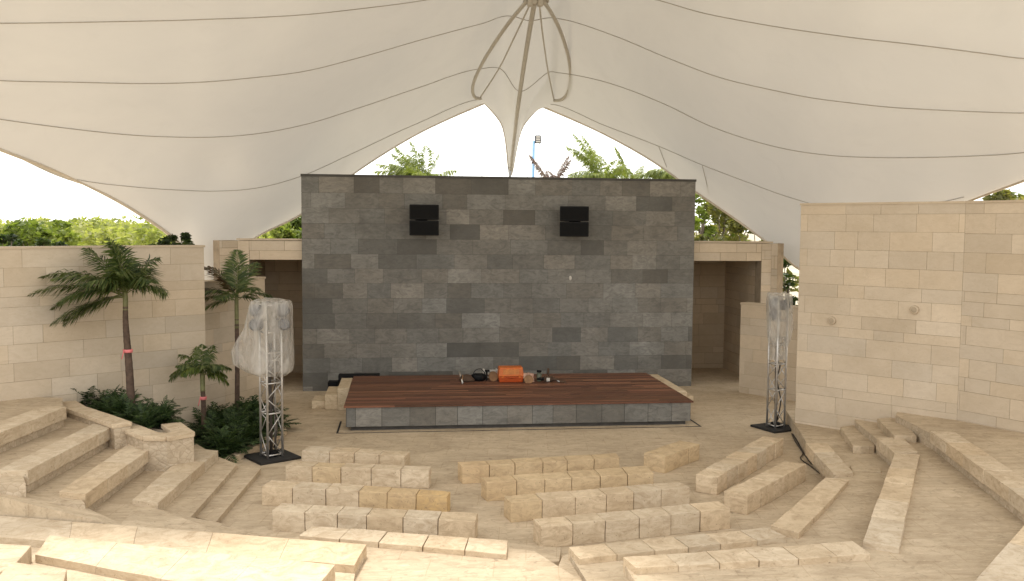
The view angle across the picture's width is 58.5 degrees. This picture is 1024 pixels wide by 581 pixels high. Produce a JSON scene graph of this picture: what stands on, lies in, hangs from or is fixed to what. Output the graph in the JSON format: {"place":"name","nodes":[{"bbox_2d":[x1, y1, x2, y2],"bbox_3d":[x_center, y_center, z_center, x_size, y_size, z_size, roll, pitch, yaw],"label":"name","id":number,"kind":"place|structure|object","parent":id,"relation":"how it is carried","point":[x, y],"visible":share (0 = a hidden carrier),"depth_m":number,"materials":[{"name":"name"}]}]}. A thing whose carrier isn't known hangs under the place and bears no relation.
{"place":"outdoors","nodes":[
{"label":"outdoors","id":0,"kind":"place"},
{"bbox_2d":[0,397,63,452],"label":"tribune terrace top","id":1,"kind":"structure","parent":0,"point":[9,409],"depth_m":18.53,"materials":[{"name":"stone"}]},
{"bbox_2d":[0,407,65,445],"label":"stone bench","id":2,"kind":"object","parent":1,"relation":"on","point":[23,424],"visible":1,"depth_m":17.24,"materials":[{"name":"stone"}]},
{"bbox_2d":[0,417,107,497],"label":"tribune terrace","id":3,"kind":"structure","parent":0,"point":[15,486],"depth_m":16.37,"materials":[{"name":"stone"}]},
{"bbox_2d":[0,424,109,484],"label":"stone bench","id":4,"kind":"object","parent":3,"relation":"on","point":[38,464],"visible":0.95,"depth_m":16.02,"materials":[{"name":"stone"}]},
{"bbox_2d":[31,553,126,580],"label":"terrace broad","id":5,"kind":"object","parent":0,"point":[73,575],"visible":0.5,"depth_m":11.42,"materials":[{"name":"stone"}]},
{"bbox_2d":[35,535,335,580],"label":"stone bench","id":6,"kind":"object","parent":5,"relation":"on","point":[129,562],"visible":0.97,"depth_m":11.59,"materials":[{"name":"stone"}]},
{"bbox_2d":[28,447,143,509],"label":"tribune terrace","id":7,"kind":"structure","parent":0,"point":[50,490],"depth_m":15.65,"materials":[{"name":"stone"}]},
{"bbox_2d":[60,444,147,507],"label":"stone bench","id":8,"kind":"object","parent":7,"relation":"on","point":[96,483],"visible":0.88,"depth_m":15.77,"materials":[{"name":"stone"}]},
{"bbox_2d":[93,444,213,532],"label":"tribune terrace","id":9,"kind":"structure","parent":0,"point":[117,506],"depth_m":15.23,"materials":[{"name":"stone"}]},
{"bbox_2d":[63,400,131,449],"bbox_3d":[-8.756,3.121,19.011,0.472,1.224,3.106,-3,6,-45],"label":"raised planter","id":10,"kind":"object","parent":9,"relation":"on","point":[80,412],"visible":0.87,"depth_m":18.33,"materials":[{"name":"stone"}]},
{"bbox_2d":[148,420,175,431],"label":"planting soil","id":11,"kind":"structure","parent":0,"point":[159,429],"depth_m":18.67,"materials":[{"name":"beige soil"}]},
{"bbox_2d":[71,385,111,407],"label":"shrub","id":12,"kind":"object","parent":11,"relation":"on","point":[87,395],"visible":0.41,"depth_m":20.51,"materials":[{"name":"green plant"}]},
{"bbox_2d":[28,237,168,405],"bbox_3d":[-8.837,0.961,19.759,2.890,4.219,1.924,-2,4,-28],"label":"palm tree","id":13,"kind":"object","parent":11,"relation":"on","point":[124,273],"visible":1,"depth_m":19.72,"materials":[{"name":"green plant"}]},
{"bbox_2d":[99,397,129,415],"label":"shrub","id":14,"kind":"object","parent":11,"relation":"on","point":[113,407],"visible":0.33,"depth_m":19.34,"materials":[{"name":"green plant"}]},
{"bbox_2d":[103,393,148,418],"bbox_3d":[-8.303,2.494,19.537,1.140,0.711,1.031,7,13,14],"label":"shrub","id":15,"kind":"object","parent":11,"relation":"on","point":[120,404],"visible":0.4,"depth_m":19.42,"materials":[{"name":"green plant"}]},
{"bbox_2d":[112,402,142,420],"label":"shrub","id":16,"kind":"object","parent":11,"relation":"on","point":[127,415],"visible":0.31,"depth_m":18.92,"materials":[{"name":"green plant"}]},
{"bbox_2d":[128,406,172,427],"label":"shrub","id":17,"kind":"object","parent":11,"relation":"on","point":[141,417],"visible":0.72,"depth_m":18.58,"materials":[{"name":"green plant"}]},
{"bbox_2d":[140,395,184,429],"bbox_3d":[-7.219,2.561,18.872,1.109,0.690,1.003,-7,9,20],"label":"shrub","id":18,"kind":"object","parent":11,"relation":"on","point":[161,409],"visible":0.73,"depth_m":18.85,"materials":[{"name":"green plant"}]},
{"bbox_2d":[31,547,362,580],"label":"floor","id":19,"kind":"structure","parent":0,"point":[341,576],"depth_m":12.13,"materials":[{"name":"stone"}]},
{"bbox_2d":[223,405,257,430],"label":"shrub","id":20,"kind":"object","parent":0,"point":[243,412],"visible":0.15,"depth_m":21.76,"materials":[{"name":"green plant"}]},
{"bbox_2d":[328,373,379,386],"bbox_3d":[-4.666,2.794,27.012,1.500,0.640,0.400,0,4,-7],"label":"black panel","id":21,"kind":"object","parent":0,"point":[340,377],"visible":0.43,"depth_m":26.85,"materials":[{"name":"paint"}]},
{"bbox_2d":[296,537,580,580],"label":"terrace","id":22,"kind":"structure","parent":0,"point":[380,564],"depth_m":12.60,"materials":[{"name":"stone"}]},
{"bbox_2d":[0,516,366,572],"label":"stone bench","id":23,"kind":"object","parent":22,"relation":"on","point":[341,557],"visible":0.64,"depth_m":13.09,"materials":[{"name":"stone"}]},
{"bbox_2d":[300,526,507,559],"bbox_3d":[-1.567,3.765,13.549,3.183,0.210,0.559,1,4,13],"label":"stone bench","id":24,"kind":"object","parent":22,"relation":"on","point":[480,547],"visible":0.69,"depth_m":13.42,"materials":[{"name":"stone"}]},
{"bbox_2d":[196,368,822,557],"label":"plaza floor","id":25,"kind":"structure","parent":0,"point":[725,413],"depth_m":21.07,"materials":[{"name":"stone"}]},
{"bbox_2d":[0,233,22,245],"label":"leafy tree","id":26,"kind":"object","parent":25,"relation":"on","point":[11,239],"visible":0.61,"depth_m":26.04,"materials":[{"name":"green plant"}]},
{"bbox_2d":[0,544,31,573],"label":"aisle step","id":27,"kind":"object","parent":25,"relation":"on","point":[9,553],"visible":0.52,"depth_m":11.62,"materials":[{"name":"stone"}]},
{"bbox_2d":[0,562,66,580],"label":"aisle step","id":28,"kind":"object","parent":25,"relation":"on","point":[13,571],"visible":1,"depth_m":10.56,"materials":[{"name":"stone"}]},
{"bbox_2d":[35,237,67,245],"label":"leafy tree","id":29,"kind":"object","parent":25,"relation":"on","point":[42,242],"visible":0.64,"depth_m":25.83,"materials":[{"name":"green plant"}]},
{"bbox_2d":[0,245,205,429],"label":"stone wall","id":30,"kind":"structure","parent":25,"relation":"on","point":[39,357],"depth_m":20.67,"materials":[{"name":"beige stone"}]},
{"bbox_2d":[0,493,258,535],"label":"aisle ramp","id":31,"kind":"structure","parent":25,"relation":"on","point":[30,506],"depth_m":14.16,"materials":[{"name":"stone"}]},
{"bbox_2d":[125,422,194,470],"bbox_3d":[-7.010,3.262,18.188,1.758,1.083,1.112,4,6,45],"label":"raised planter","id":32,"kind":"object","parent":25,"relation":"on","point":[169,446],"visible":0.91,"depth_m":17.56,"materials":[{"name":"stone"}]},
{"bbox_2d":[148,232,194,244],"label":"leafy tree","id":33,"kind":"object","parent":25,"relation":"on","point":[186,238],"visible":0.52,"depth_m":26.90,"materials":[{"name":"green plant"}]},
{"bbox_2d":[164,457,236,517],"bbox_3d":[-5.952,3.730,17.209,1.006,0.300,4.358,0,4,-4],"label":"tribune step","id":34,"kind":"object","parent":25,"relation":"on","point":[194,498],"visible":0.36,"depth_m":16.61,"materials":[{"name":"stone"}]},
{"bbox_2d":[132,449,217,509],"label":"stone bench","id":35,"kind":"object","parent":34,"relation":"on","point":[164,490],"visible":0.87,"depth_m":16.54,"materials":[{"name":"stone"}]},
{"bbox_2d":[196,463,260,522],"bbox_3d":[-5.532,3.786,17.177,1.090,0.200,4.206,0,4,-4],"label":"tribune step","id":36,"kind":"object","parent":25,"relation":"on","point":[223,501],"visible":0.29,"depth_m":16.74,"materials":[{"name":"stone"}]},
{"bbox_2d":[204,276,265,410],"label":"screen wall","id":37,"kind":"structure","parent":25,"relation":"on","point":[219,326],"depth_m":24.82,"materials":[{"name":"beige stone"}]},
{"bbox_2d":[225,401,286,461],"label":"bed kerb","id":38,"kind":"structure","parent":25,"relation":"on","point":[240,455],"depth_m":20.17,"materials":[{"name":"stone"}]},
{"bbox_2d":[213,238,302,372],"bbox_3d":[-7.719,0.675,29.282,2.874,4.709,3.955,0,4,-7],"label":"portal","id":39,"kind":"object","parent":25,"relation":"on","point":[279,260],"visible":0.25,"depth_m":30.97,"materials":[{"name":"beige stone"}]},
{"bbox_2d":[232,298,300,464],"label":"truss tower","id":40,"kind":"structure","parent":25,"relation":"on","point":[271,456],"depth_m":19.53,"materials":[{"name":"silver metal"}]},
{"bbox_2d":[312,378,352,409],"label":"stage steps","id":41,"kind":"structure","parent":25,"relation":"on","point":[334,397],"depth_m":24.99,"materials":[{"name":"stone"}]},
{"bbox_2d":[262,480,449,511],"bbox_3d":[-2.773,3.690,16.302,3.410,0.365,0.426,1,4,9],"label":"stone bench","id":42,"kind":"object","parent":25,"relation":"on","point":[276,493],"visible":0.81,"depth_m":16.16,"materials":[{"name":"stone"}]},
{"bbox_2d":[302,446,410,465],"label":"stone bench","id":43,"kind":"object","parent":25,"relation":"on","point":[342,455],"visible":0.62,"depth_m":18.85,"materials":[{"name":"stone"}]},
{"bbox_2d":[286,461,431,488],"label":"stone bench","id":44,"kind":"object","parent":25,"relation":"on","point":[401,476],"visible":0.94,"depth_m":17.65,"materials":[{"name":"stone"}]},
{"bbox_2d":[272,503,477,539],"bbox_3d":[-2.227,3.788,14.949,3.391,0.362,0.449,1,4,9],"label":"stone bench","id":45,"kind":"object","parent":25,"relation":"on","point":[299,518],"visible":0.76,"depth_m":14.81,"materials":[{"name":"stone"}]},
{"bbox_2d":[300,174,696,390],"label":"stage wall","id":46,"kind":"structure","parent":25,"relation":"on","point":[481,280],"depth_m":28.16,"materials":[{"name":"grey stone"}]},
{"bbox_2d":[409,204,438,235],"bbox_3d":[-2.643,-2.112,27.439,0.874,0.920,0.711,0,4,-7],"label":"loudspeaker","id":47,"kind":"object","parent":46,"relation":"attached to","point":[420,216],"depth_m":27.13,"materials":[{"name":"black paint"}]},
{"bbox_2d":[560,206,588,236],"bbox_3d":[1.856,-2.110,27.961,0.861,0.920,0.742,0,4,-7],"label":"wall speaker","id":48,"kind":"object","parent":46,"relation":"attached to","point":[574,216],"depth_m":27.68,"materials":[{"name":"black paint"}]},
{"bbox_2d":[336,373,701,433],"bbox_3d":[0.001,3.002,24.975,9.124,0.677,4.761,0,4,-7],"label":"stage","id":49,"kind":"object","parent":25,"relation":"on","point":[443,401],"visible":0.94,"depth_m":23.21,"materials":[{"name":"brown wood"}]},
{"bbox_2d":[497,366,523,381],"bbox_3d":[-0.042,2.378,26.035,0.715,0.420,0.490,0,4,-7],"label":"equipment case","id":50,"kind":"object","parent":49,"relation":"on","point":[510,373],"visible":1,"depth_m":25.86,"materials":[{"name":"orange plastic"}]},
{"bbox_2d":[508,544,560,565],"bbox_3d":[0.327,4.047,13.681,0.823,0.250,0.771,1,4,3],"label":"aisle step","id":51,"kind":"object","parent":25,"relation":"on","point":[552,554],"visible":0.31,"depth_m":13.77,"materials":[{"name":"stone"}]},
{"bbox_2d":[458,453,619,483],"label":"stone bench","id":52,"kind":"object","parent":25,"relation":"on","point":[472,471],"visible":0.69,"depth_m":18.23,"materials":[{"name":"stone"}]},
{"bbox_2d":[481,465,653,500],"bbox_3d":[1.105,3.651,17.243,3.360,0.372,0.570,-1,4,-16],"label":"stone bench","id":53,"kind":"object","parent":25,"relation":"on","point":[496,488],"visible":0.75,"depth_m":17.07,"materials":[{"name":"stone"}]},
{"bbox_2d":[559,554,581,580],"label":"aisle step","id":54,"kind":"object","parent":25,"relation":"on","point":[565,564],"visible":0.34,"depth_m":12.94,"materials":[{"name":"stone"}]},
{"bbox_2d":[504,482,689,521],"bbox_3d":[1.537,3.730,16.190,3.385,0.363,0.420,-1,4,-17],"label":"stone bench","id":55,"kind":"object","parent":25,"relation":"on","point":[525,507],"visible":0.91,"depth_m":16.01,"materials":[{"name":"stone"}]},
{"bbox_2d":[533,501,729,546],"bbox_3d":[2.002,3.819,14.971,3.395,0.362,0.455,-1,4,-18],"label":"stone bench","id":56,"kind":"object","parent":25,"relation":"on","point":[578,529],"visible":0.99,"depth_m":14.77,"materials":[{"name":"stone"}]},
{"bbox_2d":[644,441,699,472],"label":"stone bench","id":57,"kind":"object","parent":25,"relation":"on","point":[670,457],"visible":0.98,"depth_m":19.14,"materials":[{"name":"stone"}]},
{"bbox_2d":[692,241,783,374],"bbox_3d":[6.916,0.658,31.127,3.351,4.714,3.763,0,4,-7],"label":"portal","id":58,"kind":"object","parent":25,"relation":"on","point":[729,276],"visible":0.48,"depth_m":32.10,"materials":[{"name":"beige stone"}]},
{"bbox_2d":[696,436,783,494],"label":"stone bench","id":59,"kind":"object","parent":25,"relation":"on","point":[727,472],"visible":1,"depth_m":18.36,"materials":[{"name":"stone"}]},
{"bbox_2d":[713,219,798,293],"bbox_3d":[9.155,-0.016,34.135,3.345,5.900,2.772,4,5,38],"label":"leafy tree","id":60,"kind":"object","parent":25,"relation":"on","point":[736,226],"visible":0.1,"depth_m":33.79,"materials":[{"name":"green plant"}]},
{"bbox_2d":[724,462,805,514],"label":"stone bench","id":61,"kind":"object","parent":25,"relation":"on","point":[752,494],"visible":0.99,"depth_m":16.80,"materials":[{"name":"stone"}]},
{"bbox_2d":[739,302,797,400],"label":"screen wall","id":62,"kind":"structure","parent":25,"relation":"on","point":[753,351],"depth_m":27.46,"materials":[{"name":"beige stone"}]},
{"bbox_2d":[750,292,790,432],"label":"truss tower","id":63,"kind":"structure","parent":25,"relation":"on","point":[778,305],"depth_m":22.82,"materials":[{"name":"silver metal"}]},
{"bbox_2d":[782,258,797,305],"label":"leafy tree","id":64,"kind":"object","parent":25,"relation":"on","point":[792,299],"visible":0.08,"depth_m":31.40,"materials":[{"name":"green plant"}]},
{"bbox_2d":[877,417,916,442],"bbox_3d":[8.302,3.366,19.863,0.506,0.880,2.081,1,4,12],"label":"aisle step","id":65,"kind":"object","parent":25,"relation":"on","point":[889,427],"visible":0.35,"depth_m":19.43,"materials":[{"name":"stone"}]},
{"bbox_2d":[795,200,1023,432],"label":"stone wall","id":66,"kind":"structure","parent":25,"relation":"on","point":[871,274],"depth_m":20.25,"materials":[{"name":"beige stone"}]},
{"bbox_2d":[982,189,1023,200],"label":"leafy tree","id":67,"kind":"object","parent":25,"relation":"on","point":[1005,194],"visible":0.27,"depth_m":28.98,"materials":[{"name":"green plant"}]},
{"bbox_2d":[0,105,1023,231],"label":"sky","id":68,"kind":"structure","parent":0,"point":[27,190],"materials":[{"name":"white"}]},
{"bbox_2d":[649,374,692,399],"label":"stage steps","id":69,"kind":"structure","parent":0,"point":[674,386],"depth_m":26.13,"materials":[{"name":"stone"}]},
{"bbox_2d":[694,198,753,240],"bbox_3d":[8.569,-0.678,37.128,4.676,6.792,4.256,0,4,-7],"label":"leafy tree","id":70,"kind":"object","parent":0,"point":[715,213],"visible":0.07,"depth_m":36.04,"materials":[{"name":"green plant"}]},
{"bbox_2d":[570,410,889,580],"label":"terrace","id":71,"kind":"structure","parent":0,"point":[846,515],"depth_m":15.49,"materials":[{"name":"stone"}]},
{"bbox_2d":[569,527,785,564],"bbox_3d":[2.459,3.801,13.465,3.328,0.213,0.483,-1,4,-17],"label":"stone bench","id":72,"kind":"object","parent":71,"relation":"on","point":[601,553],"visible":0.78,"depth_m":13.35,"materials":[{"name":"stone"}]},
{"bbox_2d":[771,477,848,538],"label":"stone bench","id":73,"kind":"object","parent":71,"relation":"on","point":[802,516],"visible":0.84,"depth_m":15.11,"materials":[{"name":"stone"}]},
{"bbox_2d":[805,443,852,477],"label":"stone bench","id":74,"kind":"object","parent":71,"relation":"on","point":[825,459],"visible":0.91,"depth_m":18.45,"materials":[{"name":"stone"}]},
{"bbox_2d":[840,425,874,452],"bbox_3d":[7.649,3.481,20.380,0.483,0.570,2.398,1,4,13],"label":"aisle step","id":75,"kind":"object","parent":71,"relation":"on","point":[856,440],"visible":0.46,"depth_m":19.75,"materials":[{"name":"stone"}]},
{"bbox_2d":[850,465,880,472],"bbox_3d":[6.938,3.707,17.931,0.588,0.445,0.390,1,4,11],"label":"aisle step","id":76,"kind":"object","parent":71,"relation":"on","point":[868,469],"visible":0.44,"depth_m":17.84,"materials":[{"name":"stone"}]},
{"bbox_2d":[694,232,798,304],"bbox_3d":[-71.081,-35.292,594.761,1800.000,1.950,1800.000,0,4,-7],"label":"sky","id":77,"kind":"structure","parent":0,"point":[793,270],"depth_m":117.86,"materials":[{"name":"white"}]},
{"bbox_2d":[0,217,82,245],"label":"leafy tree","id":78,"kind":"object","parent":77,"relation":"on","point":[27,233],"visible":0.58,"depth_m":35.27,"materials":[{"name":"green plant"}]},
{"bbox_2d":[0,215,293,245],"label":"jungle","id":79,"kind":"object","parent":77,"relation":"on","point":[93,232],"visible":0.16,"depth_m":49.20,"materials":[{"name":"green plant"}]},
{"bbox_2d":[269,216,301,238],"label":"leafy tree","id":80,"kind":"object","parent":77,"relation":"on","point":[287,230],"visible":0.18,"depth_m":43.29,"materials":[{"name":"green plant"}]},
{"bbox_2d":[372,141,456,175],"bbox_3d":[-3.817,-1.827,37.941,3.347,8.776,2.867,-3,5,-41],"label":"palm tree","id":81,"kind":"object","parent":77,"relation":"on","point":[410,167],"visible":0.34,"depth_m":37.87,"materials":[{"name":"green plant"}]},
{"bbox_2d":[0,0,1023,279],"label":"tensile canopy","id":82,"kind":"object","parent":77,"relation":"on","point":[206,122],"visible":0.94,"depth_m":23.60,"materials":[{"name":"white fabric"}]},
{"bbox_2d":[532,135,541,176],"bbox_3d":[1.059,-2.183,40.331,0.420,9.227,0.275,0,4,-7],"label":"floodlight post","id":83,"kind":"object","parent":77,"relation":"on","point":[538,139],"visible":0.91,"depth_m":39.98,"materials":[{"name":"blue metal"}]},
{"bbox_2d":[528,154,571,176],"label":"palm tree","id":84,"kind":"object","parent":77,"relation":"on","point":[559,172],"visible":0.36,"depth_m":36.03,"materials":[{"name":"brown plant"}]},
{"bbox_2d":[565,134,633,177],"bbox_3d":[3.390,-1.953,38.166,3.676,9.106,2.903,0,4,-7],"label":"tree","id":85,"kind":"object","parent":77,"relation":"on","point":[593,161],"visible":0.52,"depth_m":37.69,"materials":[{"name":"green plant"}]},
{"bbox_2d":[614,146,644,177],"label":"palm tree","id":86,"kind":"object","parent":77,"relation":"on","point":[634,175],"visible":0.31,"depth_m":39.97,"materials":[{"name":"green plant"}]},
{"bbox_2d":[633,166,698,196],"bbox_3d":[6.230,-1.184,36.247,3.231,7.879,2.410,-3,5,-41],"label":"palm tree","id":87,"kind":"object","parent":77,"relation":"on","point":[660,173],"visible":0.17,"depth_m":35.45,"materials":[{"name":"green plant"}]},
{"bbox_2d":[695,195,748,240],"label":"leafy tree","id":88,"kind":"object","parent":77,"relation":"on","point":[709,230],"visible":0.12,"depth_m":41.74,"materials":[{"name":"green plant"}]},
{"bbox_2d":[625,419,1023,580],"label":"terrace","id":89,"kind":"structure","parent":0,"point":[959,526],"depth_m":12.88,"materials":[{"name":"stone"}]},
{"bbox_2d":[623,541,870,574],"bbox_3d":[3.132,3.593,12.073,3.329,0.211,0.505,0,4,-12],"label":"stone bench","id":90,"kind":"object","parent":89,"relation":"on","point":[832,552],"visible":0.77,"depth_m":11.98,"materials":[{"name":"stone"}]},
{"bbox_2d":[863,453,919,553],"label":"stone bench","id":91,"kind":"object","parent":89,"relation":"on","point":[885,529],"visible":0.88,"depth_m":14.25,"materials":[{"name":"stone"}]},
{"bbox_2d":[876,437,917,461],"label":"stone bench","id":92,"kind":"object","parent":89,"relation":"on","point":[888,447],"visible":0.73,"depth_m":18.30,"materials":[{"name":"stone"}]},
{"bbox_2d":[895,412,1023,521],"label":"terrace","id":93,"kind":"structure","parent":0,"point":[1004,447],"depth_m":18.08,"materials":[{"name":"stone"}]},
{"bbox_2d":[930,431,1023,514],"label":"stone bench","id":94,"kind":"object","parent":93,"relation":"on","point":[1004,482],"visible":1,"depth_m":15.62,"materials":[{"name":"stone"}]},
{"bbox_2d":[975,526,1023,580],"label":"stone bench","id":95,"kind":"object","parent":93,"relation":"on","point":[1006,563],"visible":1,"depth_m":10.94,"materials":[{"name":"stone"}]},
{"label":"planting soil","id":96,"kind":"structure","parent":0,"visible":0},
{"bbox_2d":[169,344,231,429],"bbox_3d":[-7.315,2.445,21.440,1.412,2.387,1.082,0,4,-7],"label":"palm tree","id":97,"kind":"object","parent":96,"relation":"on","point":[187,367],"visible":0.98,"depth_m":21.43,"materials":[{"name":"green plant"}]},
{"bbox_2d":[183,404,221,435],"bbox_3d":[-7.336,3.131,21.925,1.479,0.739,1.445,-2,5,-33],"label":"shrub","id":98,"kind":"object","parent":96,"relation":"on","point":[198,416],"visible":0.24,"depth_m":21.80,"materials":[{"name":"green plant"}]},
{"bbox_2d":[195,410,228,444],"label":"shrub","id":99,"kind":"object","parent":96,"relation":"on","point":[217,423],"visible":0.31,"depth_m":20.93,"materials":[{"name":"green plant"}]},
{"bbox_2d":[196,406,229,429],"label":"shrub","id":100,"kind":"object","parent":96,"relation":"on","point":[219,414],"visible":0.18,"depth_m":21.71,"materials":[{"name":"green plant"}]},
{"bbox_2d":[197,419,256,452],"bbox_3d":[-6.394,3.260,20.368,1.310,0.759,1.502,0,4,-7],"label":"shrub","id":101,"kind":"object","parent":96,"relation":"on","point":[217,429],"visible":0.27,"depth_m":20.39,"materials":[{"name":"green plant"}]},
{"bbox_2d":[194,424,260,462],"bbox_3d":[-6.235,3.286,19.666,1.711,0.846,1.600,1,6,-2],"label":"shrub","id":102,"kind":"object","parent":96,"relation":"on","point":[225,442],"visible":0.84,"depth_m":19.59,"materials":[{"name":"green plant"}]},
{"bbox_2d":[214,428,249,453],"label":"shrub","id":103,"kind":"object","parent":96,"relation":"on","point":[238,438],"visible":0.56,"depth_m":19.83,"materials":[{"name":"green plant"}]},
{"bbox_2d":[207,410,262,441],"bbox_3d":[-6.246,3.168,20.832,1.335,0.797,1.287,4,5,42],"label":"shrub","id":104,"kind":"object","parent":96,"relation":"on","point":[240,420],"visible":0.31,"depth_m":20.92,"materials":[{"name":"green plant"}]},
{"bbox_2d":[204,249,273,409],"bbox_3d":[-7.200,1.258,23.444,2.164,4.608,1.717,0,4,-7],"label":"palm tree","id":105,"kind":"object","parent":96,"relation":"on","point":[239,284],"visible":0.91,"depth_m":23.52,"materials":[{"name":"green plant"}]},
{"bbox_2d":[235,394,264,411],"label":"shrub","id":106,"kind":"object","parent":96,"relation":"on","point":[253,399],"visible":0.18,"depth_m":22.89,"materials":[{"name":"green plant"}]},
{"bbox_2d":[229,422,273,453],"bbox_3d":[-6.010,3.287,20.424,1.457,0.672,1.362,-1,4,31],"label":"shrub","id":107,"kind":"object","parent":96,"relation":"on","point":[244,431],"visible":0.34,"depth_m":20.34,"materials":[{"name":"green plant"}]},
{"bbox_2d":[226,418,279,441],"bbox_3d":[-6.090,3.250,20.938,1.397,0.690,1.630,-2,-4,-6],"label":"shrub","id":108,"kind":"object","parent":96,"relation":"on","point":[256,432],"visible":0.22,"depth_m":20.79,"materials":[{"name":"green plant"}]},
{"bbox_2d":[239,407,289,428],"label":"shrub","id":109,"kind":"object","parent":96,"relation":"on","point":[252,419],"visible":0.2,"depth_m":21.99,"materials":[{"name":"green plant"}]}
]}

